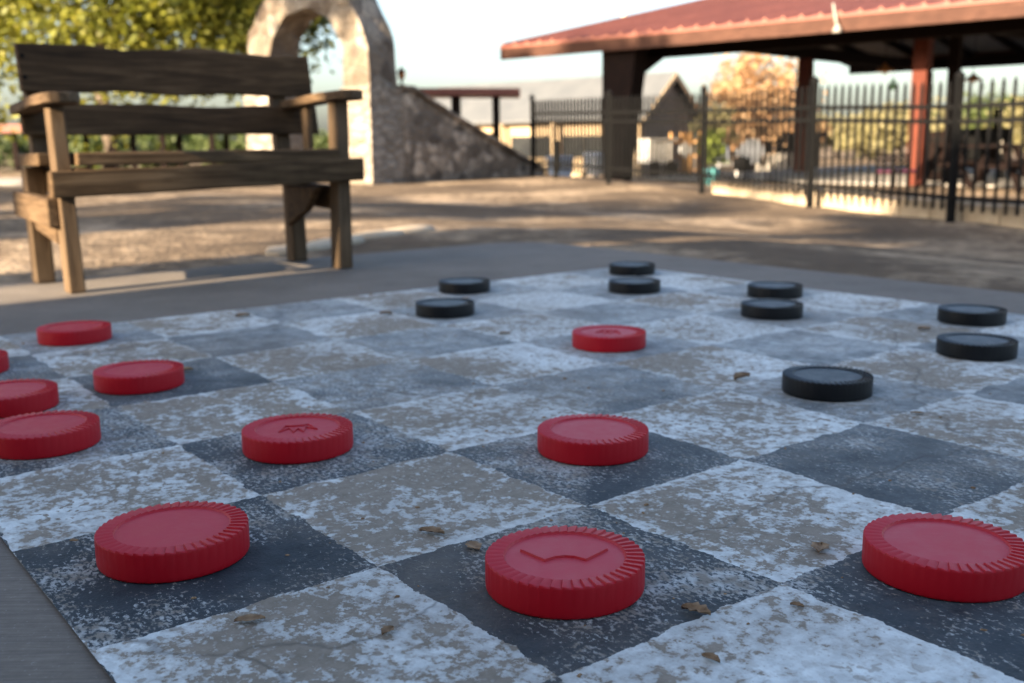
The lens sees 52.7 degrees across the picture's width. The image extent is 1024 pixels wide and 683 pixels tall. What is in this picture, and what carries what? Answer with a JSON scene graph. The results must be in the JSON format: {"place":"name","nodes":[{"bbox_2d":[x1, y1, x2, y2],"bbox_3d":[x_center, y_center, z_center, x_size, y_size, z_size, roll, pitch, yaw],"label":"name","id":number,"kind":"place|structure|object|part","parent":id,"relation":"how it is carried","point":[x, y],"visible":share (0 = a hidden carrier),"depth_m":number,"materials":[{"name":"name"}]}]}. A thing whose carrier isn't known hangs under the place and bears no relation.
{"place":"outdoors","nodes":[
{"label":"outdoors","id":0,"kind":"place"},
{"bbox_2d":[0,178,21,185],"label":"path","id":1,"kind":"structure","parent":0,"point":[12,181],"depth_m":15.07,"materials":[{"name":"concrete"}]},
{"bbox_2d":[0,142,1023,292],"bbox_3d":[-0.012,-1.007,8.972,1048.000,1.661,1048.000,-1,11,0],"label":"ground","id":2,"kind":"structure","parent":0,"point":[137,233],"depth_m":8.00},
{"bbox_2d":[0,134,27,170],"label":"bush","id":3,"kind":"object","parent":2,"relation":"on","point":[8,145],"visible":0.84,"depth_m":58.75,"materials":[{"name":"green plant"}]},
{"bbox_2d":[0,0,49,149],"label":"shade tree","id":4,"kind":"object","parent":2,"relation":"on","point":[3,118],"visible":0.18,"depth_m":27.07,"materials":[{"name":"green plant"}]},
{"bbox_2d":[1,133,79,170],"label":"bush","id":5,"kind":"object","parent":2,"relation":"on","point":[23,142],"visible":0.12,"depth_m":61.79,"materials":[{"name":"green plant"}]},
{"bbox_2d":[67,135,153,169],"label":"bush","id":6,"kind":"object","parent":2,"relation":"on","point":[98,141],"visible":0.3,"depth_m":56.41,"materials":[{"name":"green plant"}]},
{"bbox_2d":[0,124,229,170],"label":"picnic shelter","id":7,"kind":"object","parent":2,"relation":"on","point":[7,128],"visible":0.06,"depth_m":47.88,"materials":[{"name":"red metal"}]},
{"bbox_2d":[129,135,201,166],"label":"bush","id":8,"kind":"object","parent":2,"relation":"on","point":[171,142],"visible":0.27,"depth_m":60.14,"materials":[{"name":"green plant"}]},
{"bbox_2d":[0,0,342,168],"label":"shade tree","id":9,"kind":"object","parent":2,"relation":"on","point":[143,17],"visible":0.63,"depth_m":22.00,"materials":[{"name":"green plant"}]},
{"bbox_2d":[174,134,246,164],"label":"bush","id":10,"kind":"object","parent":2,"relation":"on","point":[199,142],"visible":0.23,"depth_m":55.10,"materials":[{"name":"green plant"}]},
{"bbox_2d":[172,0,340,101],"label":"shade tree","id":11,"kind":"object","parent":2,"relation":"on","point":[323,20],"visible":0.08,"depth_m":25.96,"materials":[{"name":"green plant"}]},
{"bbox_2d":[265,241,330,256],"bbox_3d":[-1.122,-0.456,5.461,0.258,0.106,0.515,4,12,22],"label":"kerb stone","id":12,"kind":"object","parent":2,"relation":"on","point":[279,251],"visible":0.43,"depth_m":5.37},
{"bbox_2d":[313,126,328,148],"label":"bush","id":13,"kind":"object","parent":2,"relation":"on","point":[320,141],"visible":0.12,"depth_m":58.20,"materials":[{"name":"green plant"}]},
{"bbox_2d":[244,0,404,184],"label":"stone arch","id":14,"kind":"structure","parent":2,"relation":"on","point":[375,113],"depth_m":15.99,"materials":[{"name":"beige stone"}]},
{"bbox_2d":[308,236,364,244],"bbox_3d":[-0.987,-0.522,5.794,0.245,0.106,0.487,4,12,21],"label":"kerb stone","id":15,"kind":"object","parent":2,"relation":"on","point":[357,239],"visible":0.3,"depth_m":5.80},
{"bbox_2d":[352,229,403,239],"bbox_3d":[-0.808,-0.604,6.205,0.253,0.106,0.526,4,12,23],"label":"kerb stone","id":16,"kind":"object","parent":2,"relation":"on","point":[373,234],"visible":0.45,"depth_m":6.13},
{"bbox_2d":[384,225,434,232],"bbox_3d":[-0.650,-0.665,6.519,0.249,0.105,0.474,4,12,25],"label":"kerb stone","id":17,"kind":"object","parent":2,"relation":"on","point":[414,228],"visible":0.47,"depth_m":6.49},
{"bbox_2d":[419,88,519,139],"bbox_3d":[-1.728,-6.478,32.355,3.978,2.768,2.000,-1,11,0],"label":"picnic shelter","id":18,"kind":"object","parent":2,"relation":"on","point":[455,95],"visible":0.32,"depth_m":31.16,"materials":[{"name":"red metal"}]},
{"bbox_2d":[397,85,548,182],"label":"stone buttress wall","id":19,"kind":"structure","parent":2,"relation":"on","point":[442,142],"depth_m":17.18,"materials":[{"name":"grey stone"}]},
{"bbox_2d":[397,67,405,84],"bbox_3d":[-1.751,-4.200,16.392,0.148,0.300,0.148,4,12,22],"label":"lantern","id":20,"kind":"object","parent":19,"relation":"on","point":[401,72],"visible":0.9,"depth_m":16.35,"materials":[{"name":"black paint"}]},
{"bbox_2d":[0,242,1023,682],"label":"concrete pad","id":21,"kind":"object","parent":2,"relation":"on","point":[40,642],"visible":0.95,"depth_m":3.69,"materials":[{"name":"grey concrete"}]},
{"bbox_2d":[9,43,363,293],"bbox_3d":[-1.248,-0.727,4.129,1.298,0.916,0.689,-9,14,-37],"label":"park bench","id":22,"kind":"object","parent":21,"relation":"on","point":[49,109],"visible":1,"depth_m":4.10,"materials":[{"name":"brown wood"}]},
{"bbox_2d":[0,268,1023,682],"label":"painted checkerboard","id":23,"kind":"object","parent":21,"relation":"on","point":[742,558],"visible":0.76,"depth_m":1.56,"materials":[{"name":"paint"}]},
{"bbox_2d":[0,349,8,372],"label":"giant checker","id":24,"kind":"object","parent":23,"relation":"on","point":[4,362],"visible":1,"depth_m":2.39,"materials":[{"name":"red plastic"}]},
{"bbox_2d":[0,378,58,417],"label":"giant checker","id":25,"kind":"object","parent":23,"relation":"on","point":[22,396],"visible":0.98,"depth_m":2.03,"materials":[{"name":"red plastic"}]},
{"bbox_2d":[0,410,100,459],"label":"giant checker","id":26,"kind":"object","parent":23,"relation":"on","point":[41,434],"visible":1,"depth_m":1.75,"materials":[{"name":"red plastic"}]},
{"bbox_2d":[36,320,111,345],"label":"giant checker","id":27,"kind":"object","parent":23,"relation":"on","point":[75,333],"visible":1,"depth_m":2.71,"materials":[{"name":"red plastic"}]},
{"bbox_2d":[93,359,184,394],"bbox_3d":[-0.805,0.076,2.235,0.185,0.039,0.185,8,14,38],"label":"giant checker","id":28,"kind":"object","parent":23,"relation":"on","point":[146,376],"visible":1,"depth_m":2.18,"materials":[{"name":"red plastic"}]},
{"bbox_2d":[94,501,249,583],"bbox_3d":[-0.427,0.250,1.307,0.185,0.039,0.185,-4,11,-17],"label":"giant checker","id":29,"kind":"object","parent":23,"relation":"on","point":[172,542],"visible":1,"depth_m":1.26,"materials":[{"name":"red plastic"}]},
{"bbox_2d":[235,312,249,316],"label":"dry leaf","id":30,"kind":"object","parent":23,"relation":"on","point":[241,314],"visible":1,"depth_m":3.11,"materials":[{"name":"plant"}]},
{"bbox_2d":[234,614,264,621],"bbox_3d":[-0.284,0.300,1.121,0.033,0.004,0.017,-3,11,-12],"label":"dry leaf","id":31,"kind":"object","parent":23,"relation":"on","point":[248,617],"visible":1,"depth_m":1.12,"materials":[{"name":"brown plant"}]},
{"bbox_2d":[241,413,352,463],"bbox_3d":[-0.363,0.163,1.757,0.185,0.039,0.185,-4,11,-15],"label":"giant checker","id":32,"kind":"object","parent":23,"relation":"on","point":[297,438],"visible":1,"depth_m":1.71,"materials":[{"name":"red plastic"}]},
{"bbox_2d":[380,311,391,313],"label":"dry leaf","id":33,"kind":"object","parent":23,"relation":"on","point":[385,312],"visible":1,"depth_m":3.12,"materials":[{"name":"plant"}]},
{"bbox_2d":[381,625,393,634],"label":"dry leaf","id":34,"kind":"object","parent":23,"relation":"on","point":[386,629],"visible":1,"depth_m":1.09,"materials":[{"name":"brown plant"}]},
{"bbox_2d":[419,526,443,533],"bbox_3d":[-0.106,0.250,1.367,0.036,0.005,0.022,3,12,20],"label":"dry leaf","id":35,"kind":"object","parent":23,"relation":"on","point":[432,529],"visible":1,"depth_m":1.37,"materials":[{"name":"brown plant"}]},
{"bbox_2d":[415,297,474,318],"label":"giant checker","id":36,"kind":"object","parent":23,"relation":"on","point":[443,308],"visible":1,"depth_m":3.06,"materials":[{"name":"black plastic"}]},
{"bbox_2d":[439,277,489,294],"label":"giant checker","id":37,"kind":"object","parent":23,"relation":"on","point":[466,285],"visible":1,"depth_m":3.54,"materials":[{"name":"black plastic"}]},
{"bbox_2d":[465,541,481,549],"bbox_3d":[-0.049,0.260,1.319,0.023,0.003,0.024,2,11,13],"label":"dry leaf","id":38,"kind":"object","parent":23,"relation":"on","point":[474,544],"visible":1,"depth_m":1.32,"materials":[{"name":"brown plant"}]},
{"bbox_2d":[8,271,1023,677],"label":"dry leaves","id":39,"kind":"object","parent":23,"relation":"on","point":[544,417],"visible":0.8,"depth_m":1.85,"materials":[{"name":"brown plant"}]},
{"bbox_2d":[485,525,644,619],"bbox_3d":[0.061,0.265,1.202,0.185,0.039,0.185,-1,11,0],"label":"giant checker","id":40,"kind":"object","parent":23,"relation":"on","point":[565,572],"visible":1,"depth_m":1.16,"materials":[{"name":"red plastic"}]},
{"bbox_2d":[537,413,648,465],"bbox_3d":[0.135,0.162,1.729,0.185,0.039,0.185,-2,11,-6],"label":"giant checker","id":41,"kind":"object","parent":23,"relation":"on","point":[591,440],"visible":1,"depth_m":1.68,"materials":[{"name":"red plastic"}]},
{"bbox_2d":[572,324,645,352],"bbox_3d":[0.244,-0.008,2.607,0.185,0.039,0.185,2,11,14],"label":"giant checker","id":42,"kind":"object","parent":23,"relation":"on","point":[607,338],"visible":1,"depth_m":2.55,"materials":[{"name":"red plastic"}]},
{"bbox_2d":[609,261,654,275],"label":"giant checker","id":43,"kind":"object","parent":23,"relation":"on","point":[630,268],"visible":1,"depth_m":3.96,"materials":[{"name":"black plastic"}]},
{"bbox_2d":[608,277,660,294],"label":"giant checker","id":44,"kind":"object","parent":23,"relation":"on","point":[634,285],"visible":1,"depth_m":3.49,"materials":[{"name":"black plastic"}]},
{"bbox_2d":[681,602,710,615],"bbox_3d":[0.200,0.292,1.127,0.027,0.007,0.026,-3,11,-10],"label":"dry leaf","id":45,"kind":"object","parent":23,"relation":"on","point":[697,607],"visible":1,"depth_m":1.13,"materials":[{"name":"brown plant"}]},
{"bbox_2d":[702,652,719,662],"bbox_3d":[0.197,0.313,1.026,0.016,0.005,0.015,0,11,1],"label":"dry leaf","id":46,"kind":"object","parent":23,"relation":"on","point":[713,656],"visible":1,"depth_m":1.03,"materials":[{"name":"brown plant"}]},
{"bbox_2d":[733,372,749,379],"bbox_3d":[0.493,0.074,2.219,0.038,0.012,0.040,1,11,8],"label":"dry leaf","id":47,"kind":"object","parent":23,"relation":"on","point":[736,375],"visible":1,"depth_m":2.22,"materials":[{"name":"brown plant"}]},
{"bbox_2d":[741,298,803,319],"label":"giant checker","id":48,"kind":"object","parent":23,"relation":"on","point":[771,309],"visible":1,"depth_m":2.96,"materials":[{"name":"black plastic"}]},
{"bbox_2d":[747,281,802,299],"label":"giant checker","id":49,"kind":"object","parent":23,"relation":"on","point":[775,290],"visible":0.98,"depth_m":3.35,"materials":[{"name":"black plastic"}]},
{"bbox_2d":[790,601,803,606],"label":"dry leaf","id":50,"kind":"object","parent":23,"relation":"on","point":[797,603],"visible":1,"depth_m":1.14,"materials":[{"name":"brown plant"}]},
{"bbox_2d":[811,542,829,552],"bbox_3d":[0.387,0.258,1.299,0.024,0.005,0.024,-5,12,-21],"label":"dry leaf","id":51,"kind":"object","parent":23,"relation":"on","point":[818,546],"visible":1,"depth_m":1.30,"materials":[{"name":"brown plant"}]},
{"bbox_2d":[782,365,873,401],"bbox_3d":[0.641,0.084,2.107,0.178,0.038,0.178,-1,11,0],"label":"giant checker","id":52,"kind":"object","parent":23,"relation":"on","point":[828,383],"visible":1,"depth_m":2.06,"materials":[{"name":"black plastic"}]},
{"bbox_2d":[918,326,930,328],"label":"dry leaf","id":53,"kind":"object","parent":23,"relation":"on","point":[922,327],"visible":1,"depth_m":2.77,"materials":[{"name":"brown plant"}]},
{"bbox_2d":[862,512,1023,602],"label":"giant checker","id":54,"kind":"object","parent":23,"relation":"on","point":[945,557],"visible":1,"depth_m":1.19,"materials":[{"name":"red plastic"}]},
{"bbox_2d":[937,303,1006,326],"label":"giant checker","id":55,"kind":"object","parent":23,"relation":"on","point":[973,315],"visible":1,"depth_m":2.83,"materials":[{"name":"black plastic"}]},
{"bbox_2d":[936,332,1018,361],"bbox_3d":[1.102,0.011,2.454,0.178,0.038,0.178,-5,12,-21],"label":"giant checker","id":56,"kind":"object","parent":23,"relation":"on","point":[975,346],"visible":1,"depth_m":2.40,"materials":[{"name":"black plastic"}]},
{"bbox_2d":[554,141,558,177],"bbox_3d":[0.764,-3.111,17.937,0.120,0.753,0.114,-1,11,0],"label":"bollard","id":57,"kind":"object","parent":2,"relation":"on","point":[556,174],"visible":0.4,"depth_m":17.93,"materials":[{"name":"grey metal"}]},
{"bbox_2d":[545,155,574,175],"bbox_3d":[1.647,-5.992,35.513,0.756,0.778,0.786,-10,14,-39],"label":"wheeled bin","id":58,"kind":"object","parent":2,"relation":"on","point":[562,173],"visible":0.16,"depth_m":35.35,"materials":[{"name":"blue plastic"}]},
{"bbox_2d":[433,72,696,176],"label":"house","id":59,"kind":"structure","parent":2,"relation":"on","point":[514,123],"depth_m":42.71,"materials":[{"name":"beige paint"}]},
{"bbox_2d":[510,134,548,158],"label":"window","id":60,"kind":"structure","parent":59,"relation":"in","point":[521,143],"depth_m":43.20,"materials":[{"name":"beige paint"}]},
{"bbox_2d":[564,133,602,158],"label":"window","id":61,"kind":"structure","parent":59,"relation":"in","point":[599,133],"depth_m":41.18,"materials":[{"name":"beige paint"}]},
{"bbox_2d":[581,153,602,176],"bbox_3d":[2.719,-5.716,33.535,0.670,0.798,0.708,-10,14,-39],"label":"wheeled bin","id":62,"kind":"object","parent":2,"relation":"on","point":[584,175],"visible":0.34,"depth_m":33.31,"materials":[{"name":"white paint"}]},
{"bbox_2d":[680,141,690,172],"bbox_3d":[4.754,-5.048,28.559,0.400,0.968,0.110,-8,13,-34],"label":"round sign","id":63,"kind":"object","parent":2,"relation":"on","point":[685,154],"visible":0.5,"depth_m":28.53,"materials":[{"name":"white paint"}]},
{"bbox_2d":[708,168,718,184],"bbox_3d":[3.271,-2.677,17.008,0.310,0.340,0.307,-1,11,0],"label":"planter pot","id":64,"kind":"object","parent":2,"relation":"on","point":[712,173],"visible":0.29,"depth_m":16.86,"materials":[{"name":"teal ceramic"}]},
{"bbox_2d":[699,129,728,167],"bbox_3d":[3.297,-3.140,16.936,0.545,0.808,0.469,-1,11,0],"label":"potted plant","id":65,"kind":"object","parent":64,"relation":"in","point":[714,148],"visible":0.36,"depth_m":16.89,"materials":[{"name":"green plant"}]},
{"bbox_2d":[689,99,742,167],"bbox_3d":[7.286,-7.133,37.308,2.169,3.177,1.993,-1,11,0],"label":"autumn tree","id":66,"kind":"object","parent":2,"relation":"on","point":[695,126],"visible":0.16,"depth_m":37.05,"materials":[{"name":"orange plant"}]},
{"bbox_2d":[732,156,747,177],"bbox_3d":[4.153,-3.053,18.771,0.323,0.618,0.317,-1,11,0],"label":"kettle grill","id":67,"kind":"object","parent":2,"relation":"on","point":[741,164],"visible":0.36,"depth_m":18.63,"materials":[{"name":"black paint"}]},
{"bbox_2d":[695,118,785,161],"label":"distant tree","id":68,"kind":"object","parent":2,"relation":"on","point":[737,146],"visible":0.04,"depth_m":69.23,"materials":[{"name":"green plant"}]},
{"bbox_2d":[736,139,763,178],"bbox_3d":[5.079,-3.881,22.202,0.620,0.922,0.606,5,12,28],"label":"garden chair","id":69,"kind":"object","parent":2,"relation":"on","point":[752,151],"visible":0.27,"depth_m":22.36,"materials":[{"name":"white paint"}]},
{"bbox_2d":[499,0,1023,187],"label":"pavilion","id":70,"kind":"structure","parent":2,"relation":"on","point":[928,36],"depth_m":20.79,"materials":[{"name":"metal"}]},
{"bbox_2d":[832,3,841,32],"bbox_3d":[5.586,-5.566,17.762,0.159,0.504,0.256,1,11,8],"label":"flood light","id":71,"kind":"object","parent":70,"relation":"attached to","point":[837,29],"visible":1,"depth_m":17.76,"materials":[{"name":"metal"}]},
{"bbox_2d":[875,42,894,74],"bbox_3d":[8.038,-6.575,22.174,0.400,1.666,0.400,-1,11,0],"label":"pendant lamp","id":72,"kind":"object","parent":70,"relation":"hanging from","point":[885,69],"visible":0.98,"depth_m":22.21,"materials":[{"name":"orange metal"}]},
{"bbox_2d":[890,41,895,89],"bbox_3d":[7.871,-6.119,21.243,0.100,1.855,0.100,-1,11,0],"label":"hanging feeder","id":73,"kind":"object","parent":70,"relation":"hanging from","point":[892,84],"visible":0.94,"depth_m":21.36,"materials":[{"name":"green glass"}]},
{"bbox_2d":[928,131,943,180],"bbox_3d":[8.755,-3.800,21.183,0.620,1.000,0.620,-1,11,0],"label":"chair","id":74,"kind":"object","parent":70,"relation":"on","point":[932,142],"visible":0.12,"depth_m":20.97,"materials":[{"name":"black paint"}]},
{"bbox_2d":[905,144,1023,187],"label":"picnic table","id":75,"kind":"object","parent":70,"relation":"on","point":[1016,150],"visible":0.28,"depth_m":19.09,"materials":[{"name":"brown wood"}]},
{"bbox_2d":[965,35,980,83],"bbox_3d":[10.383,-6.948,23.126,0.400,2.301,0.400,-1,11,0],"label":"pendant lamp","id":76,"kind":"object","parent":70,"relation":"hanging from","point":[973,77],"visible":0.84,"depth_m":23.22,"materials":[{"name":"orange metal"}]},
{"bbox_2d":[958,108,1009,179],"bbox_3d":[9.834,-4.121,21.596,0.900,1.450,0.675,2,11,11],"label":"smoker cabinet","id":77,"kind":"object","parent":70,"relation":"on","point":[993,137],"visible":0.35,"depth_m":21.35,"materials":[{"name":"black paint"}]},
{"bbox_3d":[9.772,-3.991,21.320,0.720,0.600,0.072,2,11,11],"label":"door","id":78,"kind":"part","parent":77,"relation":"part of","materials":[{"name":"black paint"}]},
{"bbox_2d":[696,53,828,169],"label":"autumn tree","id":79,"kind":"object","parent":2,"relation":"on","point":[744,70],"visible":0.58,"depth_m":40.19,"materials":[{"name":"orange plant"}]},
{"bbox_2d":[752,151,791,170],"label":"board fence","id":80,"kind":"object","parent":2,"relation":"on","point":[779,160],"visible":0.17,"depth_m":41.22,"materials":[{"name":"wood"}]},
{"bbox_2d":[529,69,1023,222],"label":"iron fence","id":81,"kind":"object","parent":2,"relation":"on","point":[956,121],"visible":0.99,"depth_m":12.12,"materials":[{"name":"black metal"}]},
{"bbox_2d":[775,122,831,141],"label":"distant tree","id":82,"kind":"object","parent":2,"relation":"on","point":[822,128],"visible":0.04,"depth_m":74.28,"materials":[{"name":"orange plant"}]},
{"bbox_2d":[817,109,873,158],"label":"distant tree","id":83,"kind":"object","parent":2,"relation":"on","point":[830,140],"visible":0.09,"depth_m":76.11,"materials":[{"name":"yellow plant"}]},
{"bbox_2d":[712,179,1023,228],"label":"stone edging","id":84,"kind":"object","parent":2,"relation":"on","point":[1010,219],"visible":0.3,"depth_m":11.01,"materials":[{"name":"beige stone"}]},
{"bbox_2d":[829,110,906,160],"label":"distant tree","id":85,"kind":"object","parent":2,"relation":"on","point":[865,151],"visible":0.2,"depth_m":68.27,"materials":[{"name":"yellow plant"}]},
{"bbox_2d":[874,155,895,188],"bbox_3d":[6.475,-2.953,17.966,0.304,0.609,0.338,6,13,30],"label":"chair","id":86,"kind":"object","parent":2,"relation":"on","point":[881,166],"visible":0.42,"depth_m":17.86,"materials":[{"name":"wood"}]},
{"bbox_2d":[850,100,944,157],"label":"distant tree","id":87,"kind":"object","parent":2,"relation":"on","point":[890,131],"visible":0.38,"depth_m":64.46,"materials":[{"name":"green plant"}]},
{"bbox_2d":[894,153,919,187],"bbox_3d":[7.012,-3.041,18.389,0.304,0.609,0.338,-5,12,-22],"label":"chair","id":88,"kind":"object","parent":2,"relation":"on","point":[905,164],"visible":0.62,"depth_m":18.43,"materials":[{"name":"wood"}]},
{"bbox_2d":[906,109,944,147],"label":"distant tree","id":89,"kind":"object","parent":2,"relation":"on","point":[942,110],"visible":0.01,"depth_m":70.72,"materials":[{"name":"green plant"}]},
{"bbox_2d":[908,97,964,130],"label":"distant tree","id":90,"kind":"object","parent":2,"relation":"on","point":[941,127],"visible":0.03,"depth_m":60.77,"materials":[{"name":"yellow plant"}]},
{"bbox_2d":[932,84,1023,132],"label":"distant tree","id":91,"kind":"object","parent":2,"relation":"on","point":[973,114],"visible":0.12,"depth_m":56.55,"materials":[{"name":"green plant"}]},
{"bbox_2d":[959,144,1023,193],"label":"picnic table","id":92,"kind":"object","parent":2,"relation":"on","point":[1003,166],"visible":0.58,"depth_m":17.00,"materials":[{"name":"brown wood"}]},
{"bbox_2d":[981,95,1023,152],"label":"distant tree","id":93,"kind":"object","parent":2,"relation":"on","point":[1018,126],"visible":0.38,"depth_m":53.63,"materials":[{"name":"yellow plant"}]},
{"bbox_2d":[0,0,1023,145],"label":"sky","id":94,"kind":"structure","parent":0,"point":[437,43],"materials":[{"name":"white"}]},
{"bbox_2d":[638,138,676,175],"bbox_3d":[4.007,-5.287,29.726,1.040,1.067,1.083,-7,13,-31],"label":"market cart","id":95,"kind":"object","parent":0,"point":[657,154],"visible":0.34,"depth_m":29.28,"materials":[{"name":"white paint"}]},
{"bbox_2d":[670,133,685,175],"bbox_3d":[4.813,-5.443,30.125,0.620,1.250,0.400,-8,13,-34],"label":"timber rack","id":96,"kind":"object","parent":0,"point":[680,145],"visible":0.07,"depth_m":30.09,"materials":[{"name":"brown wood"}]},
{"bbox_2d":[688,132,699,173],"bbox_3d":[5.269,-5.386,29.730,0.620,1.250,0.400,-8,13,-34],"label":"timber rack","id":97,"kind":"object","parent":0,"point":[689,169],"visible":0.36,"depth_m":29.57,"materials":[{"name":"brown wood"}]},
{"bbox_2d":[709,142,737,176],"bbox_3d":[4.297,-3.682,21.221,0.620,0.922,0.606,-5,12,-22],"label":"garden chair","id":98,"kind":"object","parent":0,"point":[727,159],"visible":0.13,"depth_m":21.38,"materials":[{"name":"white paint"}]},
{"bbox_2d":[742,131,824,171],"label":"shed","id":99,"kind":"structure","parent":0,"point":[791,142],"depth_m":45.02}
]}

